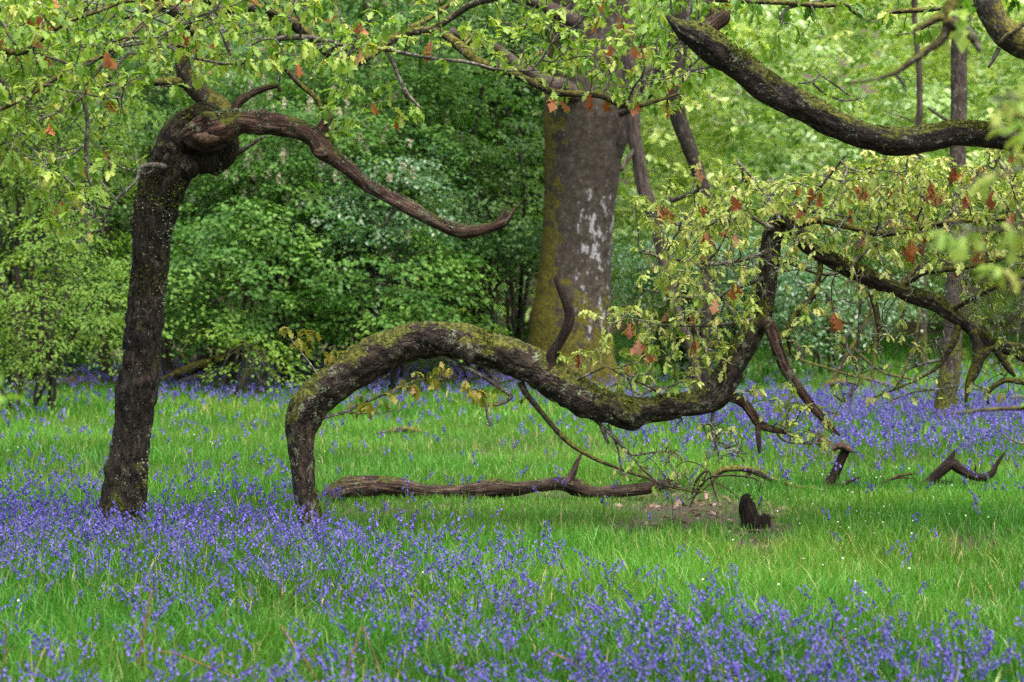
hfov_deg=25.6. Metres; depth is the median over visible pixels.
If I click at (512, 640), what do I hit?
bluebell
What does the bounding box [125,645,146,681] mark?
bluebell
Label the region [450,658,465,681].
bluebell
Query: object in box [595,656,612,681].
bluebell
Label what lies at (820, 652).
bluebell
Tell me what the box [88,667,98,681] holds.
bluebell
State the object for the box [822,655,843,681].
bluebell
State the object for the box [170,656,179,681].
bluebell
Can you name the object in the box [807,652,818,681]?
bluebell
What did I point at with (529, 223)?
leafy shrub
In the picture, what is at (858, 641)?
bluebell
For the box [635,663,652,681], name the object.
bluebell
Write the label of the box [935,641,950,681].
bluebell
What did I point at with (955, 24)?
oak branch
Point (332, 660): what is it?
bluebell
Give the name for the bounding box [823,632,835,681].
bluebell
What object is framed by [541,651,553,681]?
bluebell
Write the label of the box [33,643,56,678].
bluebell
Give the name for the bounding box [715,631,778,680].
bluebell
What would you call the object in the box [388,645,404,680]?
bluebell
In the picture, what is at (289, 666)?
bluebell
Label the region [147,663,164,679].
bluebell
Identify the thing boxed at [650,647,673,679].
bluebell
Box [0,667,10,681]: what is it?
bluebell
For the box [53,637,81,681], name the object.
bluebell
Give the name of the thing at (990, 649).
bluebell
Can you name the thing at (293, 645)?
bracken stalk
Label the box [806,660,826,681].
bluebell
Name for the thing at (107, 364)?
sapling
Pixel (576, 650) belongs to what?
bluebell
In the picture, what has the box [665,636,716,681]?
bluebell
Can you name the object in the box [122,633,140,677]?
bluebell
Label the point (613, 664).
bluebell
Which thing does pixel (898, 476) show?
fallen branch
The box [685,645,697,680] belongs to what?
bluebell
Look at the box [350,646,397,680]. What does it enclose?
bluebell
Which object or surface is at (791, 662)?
bluebell
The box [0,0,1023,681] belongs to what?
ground
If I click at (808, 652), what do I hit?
bluebell
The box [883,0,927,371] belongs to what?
sapling
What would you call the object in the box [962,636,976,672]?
bluebell
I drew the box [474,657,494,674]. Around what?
bluebell
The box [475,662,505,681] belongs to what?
bluebell
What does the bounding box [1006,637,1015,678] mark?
bluebell
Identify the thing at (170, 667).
bluebell
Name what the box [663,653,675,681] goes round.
bluebell
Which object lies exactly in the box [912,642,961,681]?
bluebell
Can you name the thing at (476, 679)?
bluebell
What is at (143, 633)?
bracken stalk
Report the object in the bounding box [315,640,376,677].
bluebell
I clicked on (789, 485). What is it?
fallen branch
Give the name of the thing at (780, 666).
bluebell
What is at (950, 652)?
bluebell
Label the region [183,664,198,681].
bluebell
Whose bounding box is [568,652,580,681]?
bluebell
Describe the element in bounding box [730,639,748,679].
bluebell
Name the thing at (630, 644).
bluebell
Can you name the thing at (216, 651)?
bluebell
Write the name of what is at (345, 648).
bluebell
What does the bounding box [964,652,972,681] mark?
bluebell
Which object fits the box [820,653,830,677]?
bluebell
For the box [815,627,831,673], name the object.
bluebell
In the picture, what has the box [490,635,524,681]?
bluebell
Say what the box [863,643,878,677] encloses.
bluebell
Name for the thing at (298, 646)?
bluebell
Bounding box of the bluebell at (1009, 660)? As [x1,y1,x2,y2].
[1004,647,1011,678]
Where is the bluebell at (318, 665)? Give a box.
[308,655,356,681]
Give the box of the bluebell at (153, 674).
[145,668,158,681]
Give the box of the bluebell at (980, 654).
[915,647,987,681]
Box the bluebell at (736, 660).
[731,658,739,676]
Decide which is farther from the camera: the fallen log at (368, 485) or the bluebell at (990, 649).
the fallen log at (368, 485)
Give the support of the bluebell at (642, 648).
on the ground at (912, 324)
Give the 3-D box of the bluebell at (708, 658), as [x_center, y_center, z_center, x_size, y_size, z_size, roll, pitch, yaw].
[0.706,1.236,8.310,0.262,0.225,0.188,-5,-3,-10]
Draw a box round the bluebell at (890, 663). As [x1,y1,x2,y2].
[873,653,897,679]
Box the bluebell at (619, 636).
[614,627,668,681]
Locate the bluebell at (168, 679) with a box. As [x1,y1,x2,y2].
[162,673,174,681]
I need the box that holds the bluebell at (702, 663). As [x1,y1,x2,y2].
[698,654,709,677]
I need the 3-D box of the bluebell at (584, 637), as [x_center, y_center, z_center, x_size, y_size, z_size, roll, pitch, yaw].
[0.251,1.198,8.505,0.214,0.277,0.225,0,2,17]
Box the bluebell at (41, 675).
[29,669,97,681]
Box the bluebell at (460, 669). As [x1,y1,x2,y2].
[452,661,463,679]
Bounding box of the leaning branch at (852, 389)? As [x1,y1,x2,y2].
[847,380,855,414]
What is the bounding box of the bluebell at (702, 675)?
[692,668,705,681]
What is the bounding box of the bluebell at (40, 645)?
[23,640,48,681]
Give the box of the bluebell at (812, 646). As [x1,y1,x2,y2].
[803,633,826,678]
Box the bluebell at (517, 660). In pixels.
[510,655,528,678]
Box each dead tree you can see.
[617,0,711,386]
[618,0,712,382]
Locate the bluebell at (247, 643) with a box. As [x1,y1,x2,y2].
[241,630,253,680]
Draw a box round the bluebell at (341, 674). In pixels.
[339,670,349,681]
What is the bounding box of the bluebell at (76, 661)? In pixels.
[63,654,83,681]
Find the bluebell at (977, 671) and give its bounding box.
[973,668,983,681]
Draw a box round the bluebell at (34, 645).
[6,639,49,680]
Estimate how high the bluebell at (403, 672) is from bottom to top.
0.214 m
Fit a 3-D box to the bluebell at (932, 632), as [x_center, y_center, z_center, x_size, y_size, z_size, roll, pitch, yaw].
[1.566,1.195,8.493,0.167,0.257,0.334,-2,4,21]
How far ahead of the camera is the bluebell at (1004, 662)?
8.25 m
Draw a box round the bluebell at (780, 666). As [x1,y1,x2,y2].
[778,663,793,680]
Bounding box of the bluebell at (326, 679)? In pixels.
[315,676,334,681]
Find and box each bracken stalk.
[3,622,13,667]
[136,590,151,673]
[155,648,238,678]
[281,627,318,681]
[345,627,361,675]
[362,626,390,678]
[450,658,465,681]
[546,651,597,676]
[838,629,848,659]
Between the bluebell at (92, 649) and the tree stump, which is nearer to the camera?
the bluebell at (92, 649)
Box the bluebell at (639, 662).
[637,653,649,680]
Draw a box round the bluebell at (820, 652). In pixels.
[810,643,830,679]
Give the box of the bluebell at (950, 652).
[943,647,960,681]
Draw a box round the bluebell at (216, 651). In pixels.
[167,644,221,676]
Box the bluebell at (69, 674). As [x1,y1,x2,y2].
[62,669,71,681]
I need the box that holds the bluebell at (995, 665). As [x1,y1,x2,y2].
[982,656,1011,681]
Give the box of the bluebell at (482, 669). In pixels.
[472,667,483,681]
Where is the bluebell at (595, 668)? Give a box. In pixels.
[584,660,606,681]
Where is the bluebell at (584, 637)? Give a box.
[550,625,595,674]
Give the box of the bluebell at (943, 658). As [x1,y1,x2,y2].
[935,649,949,673]
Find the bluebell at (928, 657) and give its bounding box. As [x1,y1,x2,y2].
[917,646,935,672]
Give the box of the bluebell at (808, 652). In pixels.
[795,640,822,681]
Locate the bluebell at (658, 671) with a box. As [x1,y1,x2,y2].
[644,657,663,681]
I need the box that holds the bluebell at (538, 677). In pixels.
[533,672,544,681]
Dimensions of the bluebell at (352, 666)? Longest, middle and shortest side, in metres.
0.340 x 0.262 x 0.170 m
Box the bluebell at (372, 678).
[365,669,376,681]
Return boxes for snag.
[820,442,860,489]
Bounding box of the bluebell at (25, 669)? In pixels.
[15,661,30,679]
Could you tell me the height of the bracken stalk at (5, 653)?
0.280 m
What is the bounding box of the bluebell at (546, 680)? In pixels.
[539,676,557,681]
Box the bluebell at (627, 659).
[617,648,632,677]
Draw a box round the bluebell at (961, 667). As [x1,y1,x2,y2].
[948,663,963,680]
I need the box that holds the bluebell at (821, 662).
[817,655,827,681]
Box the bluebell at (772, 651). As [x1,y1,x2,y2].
[735,647,778,681]
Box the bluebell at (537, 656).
[491,649,551,681]
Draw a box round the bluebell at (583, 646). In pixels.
[574,636,586,680]
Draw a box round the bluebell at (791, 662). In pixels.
[782,654,805,681]
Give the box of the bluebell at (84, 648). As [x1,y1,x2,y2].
[77,632,112,681]
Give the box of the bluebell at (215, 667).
[208,663,222,681]
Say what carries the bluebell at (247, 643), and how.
on the ground at (912, 324)
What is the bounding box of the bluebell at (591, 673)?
[585,671,602,681]
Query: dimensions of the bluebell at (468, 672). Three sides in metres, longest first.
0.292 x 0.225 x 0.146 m
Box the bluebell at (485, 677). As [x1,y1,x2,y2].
[471,668,494,681]
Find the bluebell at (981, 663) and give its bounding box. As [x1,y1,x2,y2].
[976,654,987,681]
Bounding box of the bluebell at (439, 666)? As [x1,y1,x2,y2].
[433,664,444,677]
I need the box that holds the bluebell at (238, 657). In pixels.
[228,649,248,681]
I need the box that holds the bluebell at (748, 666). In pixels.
[746,663,761,681]
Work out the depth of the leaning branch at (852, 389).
25.51 m
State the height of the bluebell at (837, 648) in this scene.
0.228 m
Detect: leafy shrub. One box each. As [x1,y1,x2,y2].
[0,0,165,395]
[0,152,170,385]
[0,188,205,414]
[3,0,304,382]
[67,180,383,394]
[141,69,479,388]
[185,320,320,400]
[218,131,477,389]
[223,0,543,379]
[258,197,511,391]
[379,119,619,383]
[380,0,629,370]
[611,223,762,380]
[627,209,871,386]
[728,249,983,375]
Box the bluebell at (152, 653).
[147,644,161,679]
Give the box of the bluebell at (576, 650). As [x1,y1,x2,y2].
[572,641,584,671]
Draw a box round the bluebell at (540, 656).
[514,645,551,678]
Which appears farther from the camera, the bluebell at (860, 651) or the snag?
the snag
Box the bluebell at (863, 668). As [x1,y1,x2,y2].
[854,660,874,677]
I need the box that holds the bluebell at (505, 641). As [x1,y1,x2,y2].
[489,631,535,681]
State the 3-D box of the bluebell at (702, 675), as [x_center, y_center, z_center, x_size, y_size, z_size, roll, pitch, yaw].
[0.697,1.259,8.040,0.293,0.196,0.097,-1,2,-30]
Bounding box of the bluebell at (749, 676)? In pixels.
[748,669,756,681]
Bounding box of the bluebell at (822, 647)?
[815,638,824,665]
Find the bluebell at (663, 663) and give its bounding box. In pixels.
[656,652,670,681]
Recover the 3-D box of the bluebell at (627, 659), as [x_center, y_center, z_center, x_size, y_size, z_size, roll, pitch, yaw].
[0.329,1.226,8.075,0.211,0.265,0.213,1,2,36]
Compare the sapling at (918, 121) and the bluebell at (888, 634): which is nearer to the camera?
the bluebell at (888, 634)
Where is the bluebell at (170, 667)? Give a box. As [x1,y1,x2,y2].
[164,655,178,681]
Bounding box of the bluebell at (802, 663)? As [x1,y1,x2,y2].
[794,658,822,679]
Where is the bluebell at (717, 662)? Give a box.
[697,659,725,681]
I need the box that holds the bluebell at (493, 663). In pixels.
[487,661,498,680]
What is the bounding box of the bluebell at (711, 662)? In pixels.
[705,649,715,681]
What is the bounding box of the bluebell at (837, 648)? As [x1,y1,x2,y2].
[819,638,851,679]
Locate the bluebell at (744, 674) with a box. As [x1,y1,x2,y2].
[733,661,748,681]
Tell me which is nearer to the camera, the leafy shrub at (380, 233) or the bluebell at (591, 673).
the bluebell at (591, 673)
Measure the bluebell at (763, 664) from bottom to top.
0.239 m
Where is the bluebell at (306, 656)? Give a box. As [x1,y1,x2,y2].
[290,646,308,681]
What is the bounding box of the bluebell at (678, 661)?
[623,650,687,681]
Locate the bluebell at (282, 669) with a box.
[273,662,297,675]
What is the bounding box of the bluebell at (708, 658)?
[681,645,717,678]
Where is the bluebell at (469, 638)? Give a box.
[457,634,491,680]
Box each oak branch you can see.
[0,370,28,419]
[847,0,981,92]
[928,86,1023,293]
[951,395,1023,413]
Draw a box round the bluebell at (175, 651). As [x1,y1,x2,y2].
[168,645,184,676]
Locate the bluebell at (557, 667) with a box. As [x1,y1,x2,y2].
[529,661,566,681]
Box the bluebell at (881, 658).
[877,645,887,677]
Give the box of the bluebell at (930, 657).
[921,650,935,675]
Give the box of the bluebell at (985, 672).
[974,658,1001,681]
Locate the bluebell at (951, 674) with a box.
[949,657,960,681]
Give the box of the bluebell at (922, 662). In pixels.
[892,651,936,679]
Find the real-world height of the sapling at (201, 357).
4.863 m
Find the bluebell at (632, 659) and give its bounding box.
[627,652,638,680]
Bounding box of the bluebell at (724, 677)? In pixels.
[719,670,730,681]
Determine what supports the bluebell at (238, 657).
on the ground at (912, 324)
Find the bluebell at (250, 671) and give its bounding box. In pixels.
[249,661,262,681]
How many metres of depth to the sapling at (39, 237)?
37.89 m
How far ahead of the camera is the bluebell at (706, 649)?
8.22 m
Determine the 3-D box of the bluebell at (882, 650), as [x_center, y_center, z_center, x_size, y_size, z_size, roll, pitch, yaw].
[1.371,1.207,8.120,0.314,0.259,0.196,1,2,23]
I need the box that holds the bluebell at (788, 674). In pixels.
[784,662,797,681]
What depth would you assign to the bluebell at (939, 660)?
8.04 m
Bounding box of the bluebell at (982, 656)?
[937,642,995,678]
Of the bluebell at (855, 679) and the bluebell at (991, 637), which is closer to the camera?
the bluebell at (855, 679)
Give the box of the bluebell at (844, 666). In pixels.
[843,658,854,671]
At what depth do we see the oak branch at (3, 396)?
5.43 m
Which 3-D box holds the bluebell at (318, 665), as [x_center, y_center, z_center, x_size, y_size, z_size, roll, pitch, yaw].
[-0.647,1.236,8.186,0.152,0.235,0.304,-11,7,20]
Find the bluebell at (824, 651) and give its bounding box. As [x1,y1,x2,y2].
[804,639,825,677]
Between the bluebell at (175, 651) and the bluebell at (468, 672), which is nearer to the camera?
the bluebell at (468, 672)
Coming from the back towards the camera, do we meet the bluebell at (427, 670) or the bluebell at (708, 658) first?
the bluebell at (708, 658)
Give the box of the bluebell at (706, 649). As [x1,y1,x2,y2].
[687,636,741,681]
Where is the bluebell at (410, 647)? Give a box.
[395,640,425,681]
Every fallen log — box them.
[160,346,249,384]
[320,449,707,501]
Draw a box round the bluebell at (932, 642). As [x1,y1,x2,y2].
[921,630,969,678]
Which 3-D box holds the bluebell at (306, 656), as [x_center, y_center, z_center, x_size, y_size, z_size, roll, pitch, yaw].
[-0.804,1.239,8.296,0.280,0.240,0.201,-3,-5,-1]
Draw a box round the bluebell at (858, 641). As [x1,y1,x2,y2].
[825,635,863,676]
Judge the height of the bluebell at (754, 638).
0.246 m
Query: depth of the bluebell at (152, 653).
8.20 m
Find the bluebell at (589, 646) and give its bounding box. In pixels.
[584,644,612,681]
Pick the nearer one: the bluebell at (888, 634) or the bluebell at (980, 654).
the bluebell at (980, 654)
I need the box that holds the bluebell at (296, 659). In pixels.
[295,645,304,678]
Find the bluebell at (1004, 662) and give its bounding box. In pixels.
[968,646,1014,681]
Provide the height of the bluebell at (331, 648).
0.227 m
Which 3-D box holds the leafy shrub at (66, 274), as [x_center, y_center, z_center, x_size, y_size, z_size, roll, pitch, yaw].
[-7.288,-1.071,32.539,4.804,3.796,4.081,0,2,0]
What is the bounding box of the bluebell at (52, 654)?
[45,640,75,680]
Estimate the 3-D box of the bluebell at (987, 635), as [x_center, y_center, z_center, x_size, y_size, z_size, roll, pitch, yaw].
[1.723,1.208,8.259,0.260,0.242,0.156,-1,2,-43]
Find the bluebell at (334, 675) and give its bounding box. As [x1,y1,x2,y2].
[322,666,335,681]
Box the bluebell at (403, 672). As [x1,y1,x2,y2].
[401,668,415,681]
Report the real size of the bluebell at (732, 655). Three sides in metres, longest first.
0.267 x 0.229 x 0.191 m
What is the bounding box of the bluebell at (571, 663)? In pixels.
[558,652,585,681]
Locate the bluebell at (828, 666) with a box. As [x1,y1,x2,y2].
[818,659,834,677]
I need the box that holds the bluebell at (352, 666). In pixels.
[340,660,356,680]
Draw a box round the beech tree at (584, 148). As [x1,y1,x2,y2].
[448,0,715,389]
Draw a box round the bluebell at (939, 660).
[933,651,945,681]
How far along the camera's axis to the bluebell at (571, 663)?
8.02 m
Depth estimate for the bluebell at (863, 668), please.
8.11 m
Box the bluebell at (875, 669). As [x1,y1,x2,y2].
[866,656,877,681]
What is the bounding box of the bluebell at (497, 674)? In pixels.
[495,661,505,681]
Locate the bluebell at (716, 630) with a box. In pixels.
[695,614,739,680]
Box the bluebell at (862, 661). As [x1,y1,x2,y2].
[845,648,871,680]
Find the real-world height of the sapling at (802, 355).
1.574 m
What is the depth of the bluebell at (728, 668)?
8.00 m
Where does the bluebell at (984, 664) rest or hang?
on the ground at (912, 324)
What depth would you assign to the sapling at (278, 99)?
37.90 m
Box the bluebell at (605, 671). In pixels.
[601,663,617,681]
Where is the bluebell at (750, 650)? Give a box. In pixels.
[713,645,790,681]
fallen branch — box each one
[372,426,441,435]
[709,465,785,486]
[784,481,828,492]
[800,284,920,389]
[879,472,914,485]
[912,449,1004,487]
[1001,433,1023,444]
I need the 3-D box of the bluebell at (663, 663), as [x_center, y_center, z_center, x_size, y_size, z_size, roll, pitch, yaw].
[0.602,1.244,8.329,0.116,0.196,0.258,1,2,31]
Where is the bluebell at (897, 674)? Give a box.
[896,662,911,679]
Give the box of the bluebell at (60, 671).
[56,667,68,681]
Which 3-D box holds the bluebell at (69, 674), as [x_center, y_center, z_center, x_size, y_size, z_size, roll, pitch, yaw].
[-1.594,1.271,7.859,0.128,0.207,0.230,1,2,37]
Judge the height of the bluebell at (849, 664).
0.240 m
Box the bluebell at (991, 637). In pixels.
[972,628,1006,674]
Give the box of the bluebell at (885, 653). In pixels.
[874,643,900,672]
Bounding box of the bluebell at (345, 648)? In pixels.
[333,641,357,681]
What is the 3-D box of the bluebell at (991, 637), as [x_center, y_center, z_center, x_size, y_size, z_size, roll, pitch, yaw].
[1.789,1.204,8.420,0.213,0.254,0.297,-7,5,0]
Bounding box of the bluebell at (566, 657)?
[547,649,569,677]
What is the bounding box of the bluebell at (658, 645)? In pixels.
[647,634,683,681]
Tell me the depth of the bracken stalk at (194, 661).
8.43 m
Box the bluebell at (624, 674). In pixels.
[614,668,631,680]
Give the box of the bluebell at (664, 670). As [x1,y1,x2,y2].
[663,667,674,681]
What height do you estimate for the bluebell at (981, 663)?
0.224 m
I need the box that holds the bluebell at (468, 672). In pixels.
[462,666,475,681]
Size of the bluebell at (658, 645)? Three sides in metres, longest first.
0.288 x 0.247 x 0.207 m
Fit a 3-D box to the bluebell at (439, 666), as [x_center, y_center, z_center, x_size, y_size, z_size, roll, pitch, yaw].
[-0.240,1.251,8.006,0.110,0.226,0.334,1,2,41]
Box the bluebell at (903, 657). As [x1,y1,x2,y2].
[894,654,908,677]
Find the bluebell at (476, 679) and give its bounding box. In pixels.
[460,673,480,681]
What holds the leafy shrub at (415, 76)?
on the ground at (912, 324)
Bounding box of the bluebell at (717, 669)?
[695,656,727,681]
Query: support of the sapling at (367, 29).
on the ground at (912, 324)
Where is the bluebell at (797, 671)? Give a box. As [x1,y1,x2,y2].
[784,657,821,681]
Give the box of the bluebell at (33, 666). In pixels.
[26,661,39,680]
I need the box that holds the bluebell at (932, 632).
[911,621,943,677]
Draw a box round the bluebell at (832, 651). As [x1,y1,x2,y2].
[829,643,854,670]
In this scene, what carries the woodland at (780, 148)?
on the ground at (912, 324)
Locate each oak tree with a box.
[0,0,745,535]
[666,0,1023,155]
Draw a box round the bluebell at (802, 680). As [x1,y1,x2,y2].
[796,664,807,681]
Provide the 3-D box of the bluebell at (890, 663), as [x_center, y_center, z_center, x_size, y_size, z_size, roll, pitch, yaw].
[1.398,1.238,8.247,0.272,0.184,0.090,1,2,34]
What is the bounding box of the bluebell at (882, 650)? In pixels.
[860,640,919,681]
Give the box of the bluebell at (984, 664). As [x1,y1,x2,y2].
[973,657,994,674]
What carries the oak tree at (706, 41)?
on the ground at (912, 324)
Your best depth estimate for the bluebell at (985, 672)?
7.64 m
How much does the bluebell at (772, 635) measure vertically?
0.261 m
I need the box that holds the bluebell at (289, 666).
[281,653,292,681]
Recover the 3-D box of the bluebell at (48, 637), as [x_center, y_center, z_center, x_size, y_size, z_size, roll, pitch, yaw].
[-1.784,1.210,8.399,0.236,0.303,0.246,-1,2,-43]
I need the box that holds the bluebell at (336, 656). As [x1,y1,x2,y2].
[331,651,346,677]
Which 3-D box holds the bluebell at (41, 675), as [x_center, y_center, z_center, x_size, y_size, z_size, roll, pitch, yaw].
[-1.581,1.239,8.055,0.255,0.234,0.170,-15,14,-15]
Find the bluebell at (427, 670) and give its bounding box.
[410,658,437,681]
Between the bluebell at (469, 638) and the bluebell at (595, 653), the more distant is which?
the bluebell at (469, 638)
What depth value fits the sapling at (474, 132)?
35.92 m
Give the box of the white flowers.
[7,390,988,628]
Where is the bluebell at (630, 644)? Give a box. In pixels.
[616,635,650,681]
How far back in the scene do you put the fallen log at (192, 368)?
33.16 m
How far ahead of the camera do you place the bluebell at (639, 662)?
8.09 m
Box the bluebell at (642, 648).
[613,637,654,674]
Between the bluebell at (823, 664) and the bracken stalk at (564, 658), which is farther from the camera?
the bracken stalk at (564, 658)
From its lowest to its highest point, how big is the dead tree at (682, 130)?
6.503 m
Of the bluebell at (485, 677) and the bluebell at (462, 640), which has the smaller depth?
the bluebell at (485, 677)
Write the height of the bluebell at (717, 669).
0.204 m
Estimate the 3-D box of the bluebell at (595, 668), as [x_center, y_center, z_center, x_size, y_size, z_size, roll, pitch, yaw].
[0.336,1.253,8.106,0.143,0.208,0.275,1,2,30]
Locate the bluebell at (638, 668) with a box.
[637,663,650,681]
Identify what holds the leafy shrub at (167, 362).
on the ground at (912, 324)
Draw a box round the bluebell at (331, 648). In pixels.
[325,643,377,681]
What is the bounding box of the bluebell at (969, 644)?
[942,637,999,676]
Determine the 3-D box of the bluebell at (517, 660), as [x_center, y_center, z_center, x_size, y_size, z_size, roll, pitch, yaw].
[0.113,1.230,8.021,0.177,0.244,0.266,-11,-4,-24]
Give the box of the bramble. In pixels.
[675,461,761,506]
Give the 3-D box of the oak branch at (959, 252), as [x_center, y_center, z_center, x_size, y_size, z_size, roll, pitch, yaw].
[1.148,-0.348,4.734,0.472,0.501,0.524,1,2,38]
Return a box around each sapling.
[31,31,83,362]
[72,69,115,384]
[195,102,215,375]
[273,2,296,372]
[347,0,375,329]
[393,39,410,374]
[461,85,500,378]
[494,124,525,381]
[780,292,808,367]
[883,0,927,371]
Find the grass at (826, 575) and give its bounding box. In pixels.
[0,329,1023,681]
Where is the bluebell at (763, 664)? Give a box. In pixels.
[755,656,769,676]
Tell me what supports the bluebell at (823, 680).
on the ground at (912, 324)
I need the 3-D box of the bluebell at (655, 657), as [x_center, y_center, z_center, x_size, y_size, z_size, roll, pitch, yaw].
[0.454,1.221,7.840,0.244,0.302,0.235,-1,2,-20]
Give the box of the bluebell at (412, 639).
[398,633,453,680]
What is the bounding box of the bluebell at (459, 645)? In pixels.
[429,639,466,681]
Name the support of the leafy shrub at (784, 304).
on the ground at (912, 324)
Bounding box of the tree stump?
[739,493,770,528]
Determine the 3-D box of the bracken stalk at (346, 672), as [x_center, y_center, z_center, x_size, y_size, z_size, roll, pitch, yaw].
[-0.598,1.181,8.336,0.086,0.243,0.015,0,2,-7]
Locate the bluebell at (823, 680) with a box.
[818,669,829,681]
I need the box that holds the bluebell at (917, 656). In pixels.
[908,645,930,681]
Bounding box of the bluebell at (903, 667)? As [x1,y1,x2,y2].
[898,659,909,681]
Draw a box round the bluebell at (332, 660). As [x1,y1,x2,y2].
[320,656,355,680]
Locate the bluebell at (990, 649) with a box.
[968,640,1011,681]
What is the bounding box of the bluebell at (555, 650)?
[531,649,561,681]
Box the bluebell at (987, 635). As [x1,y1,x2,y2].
[966,631,994,681]
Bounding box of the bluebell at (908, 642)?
[877,639,914,680]
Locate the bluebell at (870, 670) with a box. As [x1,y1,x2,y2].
[866,657,878,681]
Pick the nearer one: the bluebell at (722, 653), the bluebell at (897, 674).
the bluebell at (897, 674)
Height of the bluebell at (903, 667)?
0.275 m
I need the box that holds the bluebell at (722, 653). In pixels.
[711,648,748,681]
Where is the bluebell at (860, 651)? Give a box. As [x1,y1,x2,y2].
[858,638,893,679]
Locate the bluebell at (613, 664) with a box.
[589,662,625,681]
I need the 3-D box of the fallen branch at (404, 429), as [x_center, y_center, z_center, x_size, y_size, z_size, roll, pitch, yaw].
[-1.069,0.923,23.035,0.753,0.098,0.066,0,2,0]
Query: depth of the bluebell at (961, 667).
7.65 m
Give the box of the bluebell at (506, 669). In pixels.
[496,664,513,681]
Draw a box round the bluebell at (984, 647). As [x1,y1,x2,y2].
[980,635,1007,670]
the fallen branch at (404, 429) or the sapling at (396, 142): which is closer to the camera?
the fallen branch at (404, 429)
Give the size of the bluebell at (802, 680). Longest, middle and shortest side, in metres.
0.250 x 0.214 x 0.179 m
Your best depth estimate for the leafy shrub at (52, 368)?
26.21 m
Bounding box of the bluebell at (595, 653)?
[593,644,604,678]
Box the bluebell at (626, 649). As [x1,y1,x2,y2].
[625,647,671,681]
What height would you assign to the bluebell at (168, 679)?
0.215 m
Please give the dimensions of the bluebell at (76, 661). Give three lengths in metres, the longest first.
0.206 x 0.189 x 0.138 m
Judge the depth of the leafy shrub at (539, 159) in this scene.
37.00 m
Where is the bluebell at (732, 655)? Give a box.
[723,654,734,675]
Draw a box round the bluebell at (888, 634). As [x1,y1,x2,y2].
[873,623,915,676]
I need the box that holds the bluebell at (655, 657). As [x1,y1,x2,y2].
[647,646,658,681]
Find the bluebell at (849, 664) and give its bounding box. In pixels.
[843,652,858,678]
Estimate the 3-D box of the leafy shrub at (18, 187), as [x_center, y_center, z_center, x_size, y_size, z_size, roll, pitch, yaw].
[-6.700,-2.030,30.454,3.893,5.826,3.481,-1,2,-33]
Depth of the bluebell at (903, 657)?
8.09 m
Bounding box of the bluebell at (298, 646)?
[295,636,304,681]
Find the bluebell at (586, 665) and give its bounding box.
[577,662,589,673]
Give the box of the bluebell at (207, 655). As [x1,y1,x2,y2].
[202,639,215,681]
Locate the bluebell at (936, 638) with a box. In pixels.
[935,629,983,681]
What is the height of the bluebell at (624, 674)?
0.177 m
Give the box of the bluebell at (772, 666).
[766,657,775,681]
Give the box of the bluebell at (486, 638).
[482,634,520,681]
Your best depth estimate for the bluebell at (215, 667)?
7.89 m
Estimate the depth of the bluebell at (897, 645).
8.46 m
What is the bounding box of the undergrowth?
[0,0,618,377]
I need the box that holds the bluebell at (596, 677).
[580,668,597,681]
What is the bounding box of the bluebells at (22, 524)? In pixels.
[0,358,1023,681]
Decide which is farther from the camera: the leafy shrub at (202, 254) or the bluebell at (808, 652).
the leafy shrub at (202, 254)
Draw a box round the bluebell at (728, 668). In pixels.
[725,657,738,673]
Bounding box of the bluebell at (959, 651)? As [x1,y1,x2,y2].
[941,641,991,680]
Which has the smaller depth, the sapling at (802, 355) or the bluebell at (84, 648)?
the bluebell at (84, 648)
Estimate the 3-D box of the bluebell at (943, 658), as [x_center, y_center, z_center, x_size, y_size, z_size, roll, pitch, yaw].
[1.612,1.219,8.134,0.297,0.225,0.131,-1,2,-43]
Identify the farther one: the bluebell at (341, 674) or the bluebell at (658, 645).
the bluebell at (658, 645)
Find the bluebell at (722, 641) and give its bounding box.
[697,631,728,681]
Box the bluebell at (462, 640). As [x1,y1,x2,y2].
[445,633,509,681]
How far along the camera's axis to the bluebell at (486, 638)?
8.52 m
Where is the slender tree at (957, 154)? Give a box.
[927,0,970,420]
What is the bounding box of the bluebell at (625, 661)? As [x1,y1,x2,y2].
[591,652,631,678]
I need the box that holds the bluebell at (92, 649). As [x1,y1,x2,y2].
[82,642,109,675]
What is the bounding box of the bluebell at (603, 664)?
[592,659,618,681]
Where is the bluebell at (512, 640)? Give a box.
[483,629,514,679]
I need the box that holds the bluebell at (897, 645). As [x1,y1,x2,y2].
[877,639,901,674]
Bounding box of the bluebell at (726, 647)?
[700,644,745,679]
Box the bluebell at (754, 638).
[739,629,801,673]
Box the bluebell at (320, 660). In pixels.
[316,648,328,681]
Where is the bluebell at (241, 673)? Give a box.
[231,670,247,681]
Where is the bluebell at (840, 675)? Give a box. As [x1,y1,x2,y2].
[835,670,846,681]
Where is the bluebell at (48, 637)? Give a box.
[42,626,54,681]
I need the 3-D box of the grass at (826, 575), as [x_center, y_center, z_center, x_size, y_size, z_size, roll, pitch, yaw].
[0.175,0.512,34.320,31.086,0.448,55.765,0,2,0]
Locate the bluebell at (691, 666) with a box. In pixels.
[683,654,693,681]
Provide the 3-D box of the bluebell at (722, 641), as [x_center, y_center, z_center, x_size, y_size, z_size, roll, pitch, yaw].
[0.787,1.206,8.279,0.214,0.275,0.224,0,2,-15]
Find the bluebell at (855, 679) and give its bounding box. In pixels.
[851,670,864,681]
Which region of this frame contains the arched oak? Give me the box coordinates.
[278,149,1023,540]
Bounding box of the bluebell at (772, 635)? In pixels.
[758,627,799,680]
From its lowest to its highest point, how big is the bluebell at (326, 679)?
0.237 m

